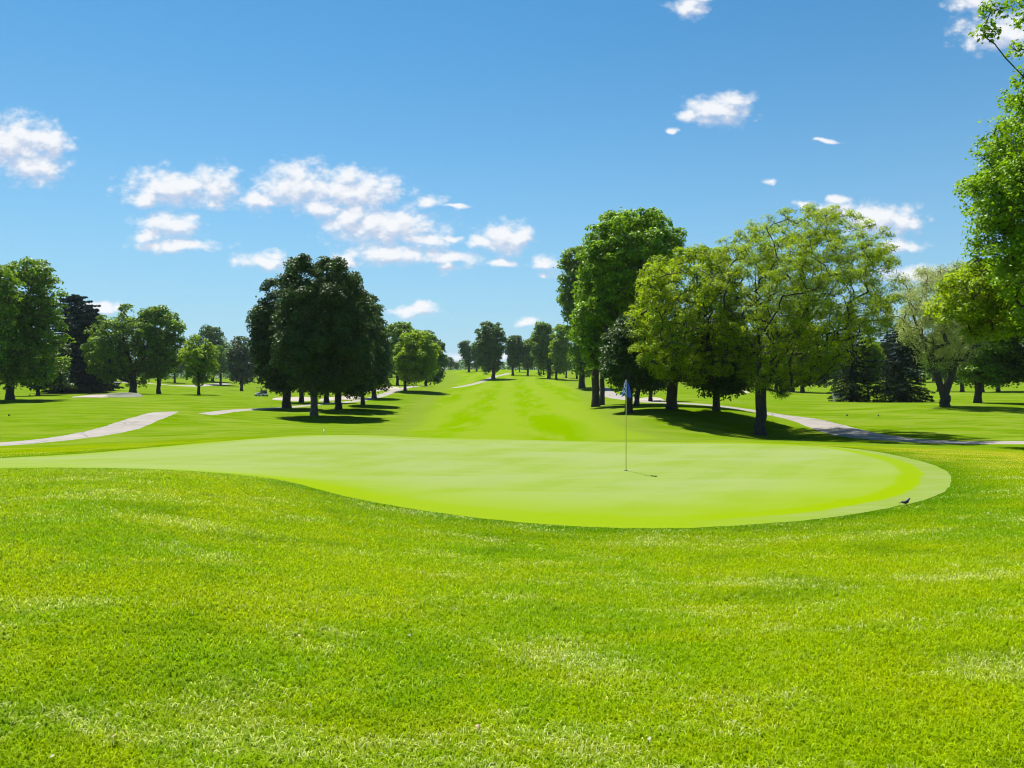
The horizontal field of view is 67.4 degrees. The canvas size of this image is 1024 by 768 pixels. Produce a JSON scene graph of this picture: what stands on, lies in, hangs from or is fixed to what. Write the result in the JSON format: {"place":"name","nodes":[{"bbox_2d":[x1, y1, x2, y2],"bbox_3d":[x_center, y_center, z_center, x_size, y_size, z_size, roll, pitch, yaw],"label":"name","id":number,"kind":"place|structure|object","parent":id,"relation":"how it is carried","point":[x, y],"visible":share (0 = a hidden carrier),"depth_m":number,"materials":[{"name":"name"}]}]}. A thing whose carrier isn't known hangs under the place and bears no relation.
{"place":"outdoors","nodes":[
{"label":"outdoors","id":0,"kind":"place"},
{"bbox_2d":[113,381,226,386],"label":"path","id":1,"kind":"structure","parent":0,"point":[214,384],"depth_m":227.17,"materials":[{"name":"concrete"}]},
{"bbox_2d":[0,373,510,445],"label":"path","id":2,"kind":"structure","parent":0,"point":[137,422],"depth_m":43.11,"materials":[{"name":"concrete"}]},
{"bbox_2d":[0,369,1023,767],"bbox_3d":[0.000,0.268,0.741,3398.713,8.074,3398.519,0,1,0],"label":"ground","id":3,"kind":"structure","parent":0,"point":[524,405],"depth_m":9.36,"materials":[{"name":"green plant"}]},
{"bbox_2d":[0,264,26,368],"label":"maple tree","id":4,"kind":"object","parent":3,"relation":"on","point":[8,287],"visible":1,"depth_m":82.46,"materials":[{"name":"green plant"}]},
{"bbox_2d":[0,256,75,399],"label":"maple tree","id":5,"kind":"object","parent":3,"relation":"on","point":[34,324],"visible":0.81,"depth_m":86.99,"materials":[{"name":"green plant"}]},
{"bbox_2d":[3,333,76,395],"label":"shrubby tree","id":6,"kind":"object","parent":3,"relation":"on","point":[63,378],"visible":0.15,"depth_m":109.04,"materials":[{"name":"green plant"}]},
{"bbox_2d":[28,294,117,393],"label":"pine tree","id":7,"kind":"object","parent":3,"relation":"on","point":[78,320],"visible":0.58,"depth_m":122.68,"materials":[{"name":"green plant"}]},
{"bbox_2d":[72,395,107,397],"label":"sand bunker","id":8,"kind":"object","parent":3,"relation":"on","point":[93,396],"visible":0.98,"depth_m":97.42},
{"bbox_2d":[83,311,123,390],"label":"pine tree","id":9,"kind":"object","parent":3,"relation":"on","point":[111,388],"visible":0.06,"depth_m":133.81,"materials":[{"name":"green plant"}]},
{"bbox_2d":[79,303,160,392],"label":"oak tree","id":10,"kind":"object","parent":3,"relation":"on","point":[119,361],"visible":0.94,"depth_m":116.20,"materials":[{"name":"green plant"}]},
{"bbox_2d":[102,392,142,396],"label":"sand bunker","id":11,"kind":"object","parent":3,"relation":"on","point":[124,394],"visible":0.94,"depth_m":100.41},
{"bbox_2d":[138,304,187,393],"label":"oak tree","id":12,"kind":"object","parent":3,"relation":"on","point":[165,341],"visible":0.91,"depth_m":118.82,"materials":[{"name":"green plant"}]},
{"bbox_2d":[162,351,187,382],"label":"distant tree","id":13,"kind":"object","parent":3,"relation":"on","point":[181,369],"visible":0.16,"depth_m":235.62,"materials":[{"name":"green plant"}]},
{"bbox_2d":[178,333,220,394],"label":"young tree","id":14,"kind":"object","parent":3,"relation":"on","point":[197,357],"visible":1,"depth_m":111.31,"materials":[{"name":"green plant"}]},
{"bbox_2d":[191,324,231,381],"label":"distant tree","id":15,"kind":"object","parent":3,"relation":"on","point":[210,335],"visible":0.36,"depth_m":259.79,"materials":[{"name":"green plant"}]},
{"bbox_2d":[206,345,233,384],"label":"distant tree","id":16,"kind":"object","parent":3,"relation":"on","point":[223,363],"visible":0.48,"depth_m":238.24,"materials":[{"name":"green plant"}]},
{"bbox_2d":[224,336,255,390],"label":"maple tree","id":17,"kind":"object","parent":3,"relation":"on","point":[237,354],"visible":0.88,"depth_m":208.50,"materials":[{"name":"green plant"}]},
{"bbox_2d":[254,388,267,396],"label":"golf cart","id":18,"kind":"object","parent":3,"relation":"on","point":[262,394],"visible":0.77,"depth_m":137.80,"materials":[{"name":"white paint"}]},
{"bbox_2d":[245,278,301,407],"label":"maple tree","id":19,"kind":"object","parent":3,"relation":"on","point":[261,312],"visible":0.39,"depth_m":77.05,"materials":[{"name":"green plant"}]},
{"bbox_2d":[272,397,310,400],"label":"sand bunker","id":20,"kind":"object","parent":3,"relation":"on","point":[297,398],"visible":0.54,"depth_m":103.80},
{"bbox_2d":[293,372,303,401],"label":"maple tree","id":21,"kind":"object","parent":3,"relation":"on","point":[301,398],"depth_m":95.81,"materials":[{"name":"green plant"}]},
{"bbox_2d":[268,253,378,415],"bbox_3d":[-15.669,-3.759,63.909,8.862,13.656,10.748,0,1,0],"label":"maple tree","id":22,"kind":"object","parent":3,"relation":"on","point":[326,334],"visible":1,"depth_m":61.50,"materials":[{"name":"green plant"}]},
{"bbox_2d":[323,393,329,402],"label":"maple tree","id":23,"kind":"object","parent":3,"relation":"on","point":[326,399],"depth_m":93.75,"materials":[{"name":"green plant"}]},
{"bbox_2d":[319,397,334,400],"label":"sand bunker","id":24,"kind":"object","parent":3,"relation":"on","point":[331,398],"visible":0.57,"depth_m":105.30},
{"bbox_2d":[341,396,360,399],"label":"sand bunker","id":25,"kind":"object","parent":3,"relation":"on","point":[343,398],"visible":0.29,"depth_m":109.61},
{"bbox_2d":[325,284,388,408],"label":"maple tree","id":26,"kind":"object","parent":3,"relation":"on","point":[375,335],"visible":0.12,"depth_m":75.92,"materials":[{"name":"green plant"}]},
{"bbox_2d":[358,293,390,404],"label":"maple tree","id":27,"kind":"object","parent":3,"relation":"on","point":[382,374],"visible":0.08,"depth_m":85.56,"materials":[{"name":"green plant"}]},
{"bbox_2d":[371,316,396,397],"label":"maple tree","id":28,"kind":"object","parent":3,"relation":"on","point":[389,369],"visible":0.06,"depth_m":111.90,"materials":[{"name":"green plant"}]},
{"bbox_2d":[370,387,399,391],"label":"sand bunker","id":29,"kind":"object","parent":3,"relation":"on","point":[394,388],"visible":0.25,"depth_m":135.02},
{"bbox_2d":[384,321,414,384],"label":"oak tree","id":30,"kind":"object","parent":3,"relation":"on","point":[395,330],"visible":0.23,"depth_m":158.15,"materials":[{"name":"green plant"}]},
{"bbox_2d":[390,329,442,390],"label":"lime tree","id":31,"kind":"object","parent":3,"relation":"on","point":[416,361],"visible":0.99,"depth_m":128.02,"materials":[{"name":"green plant"}]},
{"bbox_2d":[418,330,448,385],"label":"oak tree","id":32,"kind":"object","parent":3,"relation":"on","point":[442,360],"visible":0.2,"depth_m":173.89,"materials":[{"name":"green plant"}]},
{"bbox_2d":[447,357,455,369],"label":"distant tree","id":33,"kind":"object","parent":3,"relation":"on","point":[451,363],"visible":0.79,"depth_m":418.98,"materials":[{"name":"green plant"}]},
{"bbox_2d":[453,361,459,369],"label":"distant tree","id":34,"kind":"object","parent":3,"relation":"on","point":[456,366],"visible":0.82,"depth_m":439.42,"materials":[{"name":"green plant"}]},
{"bbox_2d":[457,340,472,371],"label":"oak tree","id":35,"kind":"object","parent":3,"relation":"on","point":[465,348],"visible":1,"depth_m":328.79,"materials":[{"name":"green plant"}]},
{"bbox_2d":[0,435,950,527],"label":"putting green","id":36,"kind":"object","parent":3,"relation":"on","point":[655,485],"visible":0.97,"depth_m":17.65,"materials":[{"name":"green plant"}]},
{"bbox_2d":[621,380,631,469],"bbox_3d":[2.754,1.041,18.526,0.270,2.299,0.105,0,1,0],"label":"flagstick","id":37,"kind":"object","parent":36,"relation":"on","point":[626,390],"visible":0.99,"depth_m":18.53,"materials":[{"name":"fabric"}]},
{"bbox_2d":[470,342,480,370],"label":"oak tree","id":38,"kind":"object","parent":3,"relation":"on","point":[474,357],"visible":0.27,"depth_m":338.23,"materials":[{"name":"green plant"}]},
{"bbox_2d":[471,321,507,378],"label":"oak tree","id":39,"kind":"object","parent":3,"relation":"on","point":[490,351],"visible":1,"depth_m":228.71,"materials":[{"name":"green plant"}]},
{"bbox_2d":[504,335,524,374],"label":"oak tree","id":40,"kind":"object","parent":3,"relation":"on","point":[514,349],"visible":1,"depth_m":262.62,"materials":[{"name":"green plant"}]},
{"bbox_2d":[123,360,930,378],"bbox_3d":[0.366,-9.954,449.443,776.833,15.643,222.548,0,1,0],"label":"wood","id":41,"kind":"object","parent":3,"relation":"on","point":[461,367],"visible":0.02,"depth_m":474.58,"materials":[{"name":"green plant"}]},
{"bbox_2d":[520,338,536,374],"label":"oak tree","id":42,"kind":"object","parent":3,"relation":"on","point":[527,358],"visible":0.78,"depth_m":264.51,"materials":[{"name":"green plant"}]},
{"bbox_2d":[529,321,554,377],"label":"oak tree","id":43,"kind":"object","parent":3,"relation":"on","point":[540,340],"visible":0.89,"depth_m":238.34,"materials":[{"name":"green plant"}]},
{"bbox_2d":[548,324,573,379],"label":"oak tree","id":44,"kind":"object","parent":3,"relation":"on","point":[559,354],"visible":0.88,"depth_m":226.53,"materials":[{"name":"green plant"}]},
{"bbox_2d":[553,245,591,387],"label":"plane tree","id":45,"kind":"object","parent":3,"relation":"on","point":[569,267],"visible":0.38,"depth_m":124.10,"materials":[{"name":"green plant"}]},
{"bbox_2d":[567,350,578,378],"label":"distant tree","id":46,"kind":"object","parent":3,"relation":"on","point":[573,366],"visible":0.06,"depth_m":260.63,"materials":[{"name":"green plant"}]},
{"bbox_2d":[582,347,604,404],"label":"plane tree","id":47,"kind":"object","parent":3,"relation":"on","point":[602,393],"visible":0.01,"depth_m":69.84,"materials":[{"name":"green plant"}]},
{"bbox_2d":[593,315,660,412],"bbox_3d":[8.198,-1.236,51.578,5.222,6.922,5.332,1,1,44],"label":"maple tree","id":48,"kind":"object","parent":3,"relation":"on","point":[618,367],"visible":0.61,"depth_m":50.30,"materials":[{"name":"green plant"}]},
{"bbox_2d":[567,207,687,406],"bbox_3d":[9.454,-6.050,63.357,9.749,16.770,9.875,0,1,0],"label":"plane tree","id":49,"kind":"object","parent":3,"relation":"on","point":[612,256],"visible":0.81,"depth_m":61.32,"materials":[{"name":"green plant"}]},
{"bbox_2d":[639,397,663,400],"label":"sand bunker","id":50,"kind":"object","parent":3,"relation":"on","point":[654,399],"visible":0.64,"depth_m":80.38},
{"bbox_2d":[633,348,673,405],"bbox_3d":[10.763,-1.127,59.839,4.495,6.369,4.470,0,1,0],"label":"maple tree","id":51,"kind":"object","parent":3,"relation":"on","point":[637,396],"visible":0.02,"depth_m":59.78,"materials":[{"name":"green plant"}]},
{"bbox_2d":[648,383,666,400],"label":"maple tree","id":52,"kind":"object","parent":3,"relation":"on","point":[650,398],"visible":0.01,"depth_m":77.88,"materials":[{"name":"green plant"}]},
{"bbox_2d":[623,243,748,409],"bbox_3d":[10.560,-3.091,46.992,7.415,10.467,10.408,0,1,0],"label":"locust tree","id":53,"kind":"object","parent":3,"relation":"on","point":[677,333],"visible":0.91,"depth_m":45.36,"materials":[{"name":"green plant"}]},
{"bbox_2d":[686,322,765,410],"bbox_3d":[13.491,-0.965,49.076,5.349,6.187,6.949,0,1,0],"label":"maple tree","id":54,"kind":"object","parent":3,"relation":"on","point":[717,388],"visible":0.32,"depth_m":47.69,"materials":[{"name":"green plant"}]},
{"bbox_2d":[761,333,779,389],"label":"oak tree","id":55,"kind":"object","parent":3,"relation":"on","point":[777,374],"visible":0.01,"depth_m":125.58,"materials":[{"name":"green plant"}]},
{"bbox_2d":[780,322,822,391],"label":"oak tree","id":56,"kind":"object","parent":3,"relation":"on","point":[793,389],"visible":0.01,"depth_m":118.91,"materials":[{"name":"green plant"}]},
{"bbox_2d":[702,202,906,435],"bbox_3d":[15.805,-3.122,42.400,10.306,12.742,13.953,0,1,0],"label":"locust tree","id":57,"kind":"object","parent":3,"relation":"on","point":[761,318],"visible":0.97,"depth_m":40.08,"materials":[{"name":"green plant"}]},
{"bbox_2d":[786,340,835,392],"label":"maple tree","id":58,"kind":"object","parent":3,"relation":"on","point":[823,381],"visible":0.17,"depth_m":116.47,"materials":[{"name":"green plant"}]},
{"bbox_2d":[824,311,879,401],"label":"spruce tree","id":59,"kind":"object","parent":3,"relation":"on","point":[850,390],"visible":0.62,"depth_m":84.41,"materials":[{"name":"green plant"}]},
{"bbox_2d":[854,337,886,388],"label":"young tree","id":60,"kind":"object","parent":3,"relation":"on","point":[878,354],"visible":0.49,"depth_m":87.09,"materials":[{"name":"green plant"}]},
{"bbox_2d":[872,301,905,394],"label":"spruce tree","id":61,"kind":"object","parent":3,"relation":"on","point":[887,332],"visible":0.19,"depth_m":107.83,"materials":[{"name":"green plant"}]},
{"bbox_2d":[865,319,935,402],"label":"spruce tree","id":62,"kind":"object","parent":3,"relation":"on","point":[902,391],"visible":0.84,"depth_m":81.51,"materials":[{"name":"green plant"}]},
{"bbox_2d":[899,498,909,505],"bbox_3d":[6.575,1.973,12.848,0.228,0.131,0.063,0,1,-12],"label":"bird","id":63,"kind":"object","parent":3,"relation":"on","point":[906,501],"visible":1,"depth_m":12.84},
{"bbox_2d":[903,334,928,381],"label":"distant tree","id":64,"kind":"object","parent":3,"relation":"on","point":[915,356],"visible":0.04,"depth_m":237.62,"materials":[{"name":"green plant"}]},
{"bbox_2d":[920,334,952,391],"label":"oak tree","id":65,"kind":"object","parent":3,"relation":"on","point":[942,373],"visible":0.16,"depth_m":131.40,"materials":[{"name":"green plant"}]},
{"bbox_2d":[883,260,993,406],"bbox_3d":[35.094,-3.849,61.885,9.892,12.246,9.147,0,1,0],"label":"pale tree","id":66,"kind":"object","parent":3,"relation":"on","point":[921,323],"visible":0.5,"depth_m":61.60,"materials":[{"name":"green plant"}]},
{"bbox_2d":[940,350,964,391],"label":"oak tree","id":67,"kind":"object","parent":3,"relation":"on","point":[956,378],"visible":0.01,"depth_m":127.84,"materials":[{"name":"green plant"}]},
{"bbox_2d":[921,258,1023,347],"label":"ash tree","id":68,"kind":"object","parent":3,"relation":"on","point":[983,309],"visible":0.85,"depth_m":29.82,"materials":[{"name":"green plant"}]},
{"bbox_2d":[947,312,1023,402],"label":"maple tree","id":69,"kind":"object","parent":3,"relation":"on","point":[988,368],"visible":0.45,"depth_m":71.28,"materials":[{"name":"green plant"}]},
{"bbox_2d":[952,93,1023,329],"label":"ash tree","id":70,"kind":"object","parent":3,"relation":"on","point":[1001,181],"visible":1,"depth_m":24.30,"materials":[{"name":"green plant"}]},
{"bbox_2d":[967,0,1023,133],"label":"ash tree","id":71,"kind":"object","parent":3,"relation":"on","point":[1018,101],"visible":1,"depth_m":21.11,"materials":[{"name":"green plant"}]},
{"bbox_2d":[1003,335,1023,383],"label":"maple tree","id":72,"kind":"object","parent":3,"relation":"on","point":[1022,352],"visible":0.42,"depth_m":70.29,"materials":[{"name":"green plant"}]},
{"bbox_2d":[0,0,1023,375],"label":"sky","id":73,"kind":"structure","parent":0,"point":[174,154],"materials":[{"name":"blue"}]},
{"bbox_2d":[599,387,1023,443],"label":"path","id":74,"kind":"structure","parent":0,"point":[831,428],"depth_m":43.57,"materials":[{"name":"concrete"}]}
]}

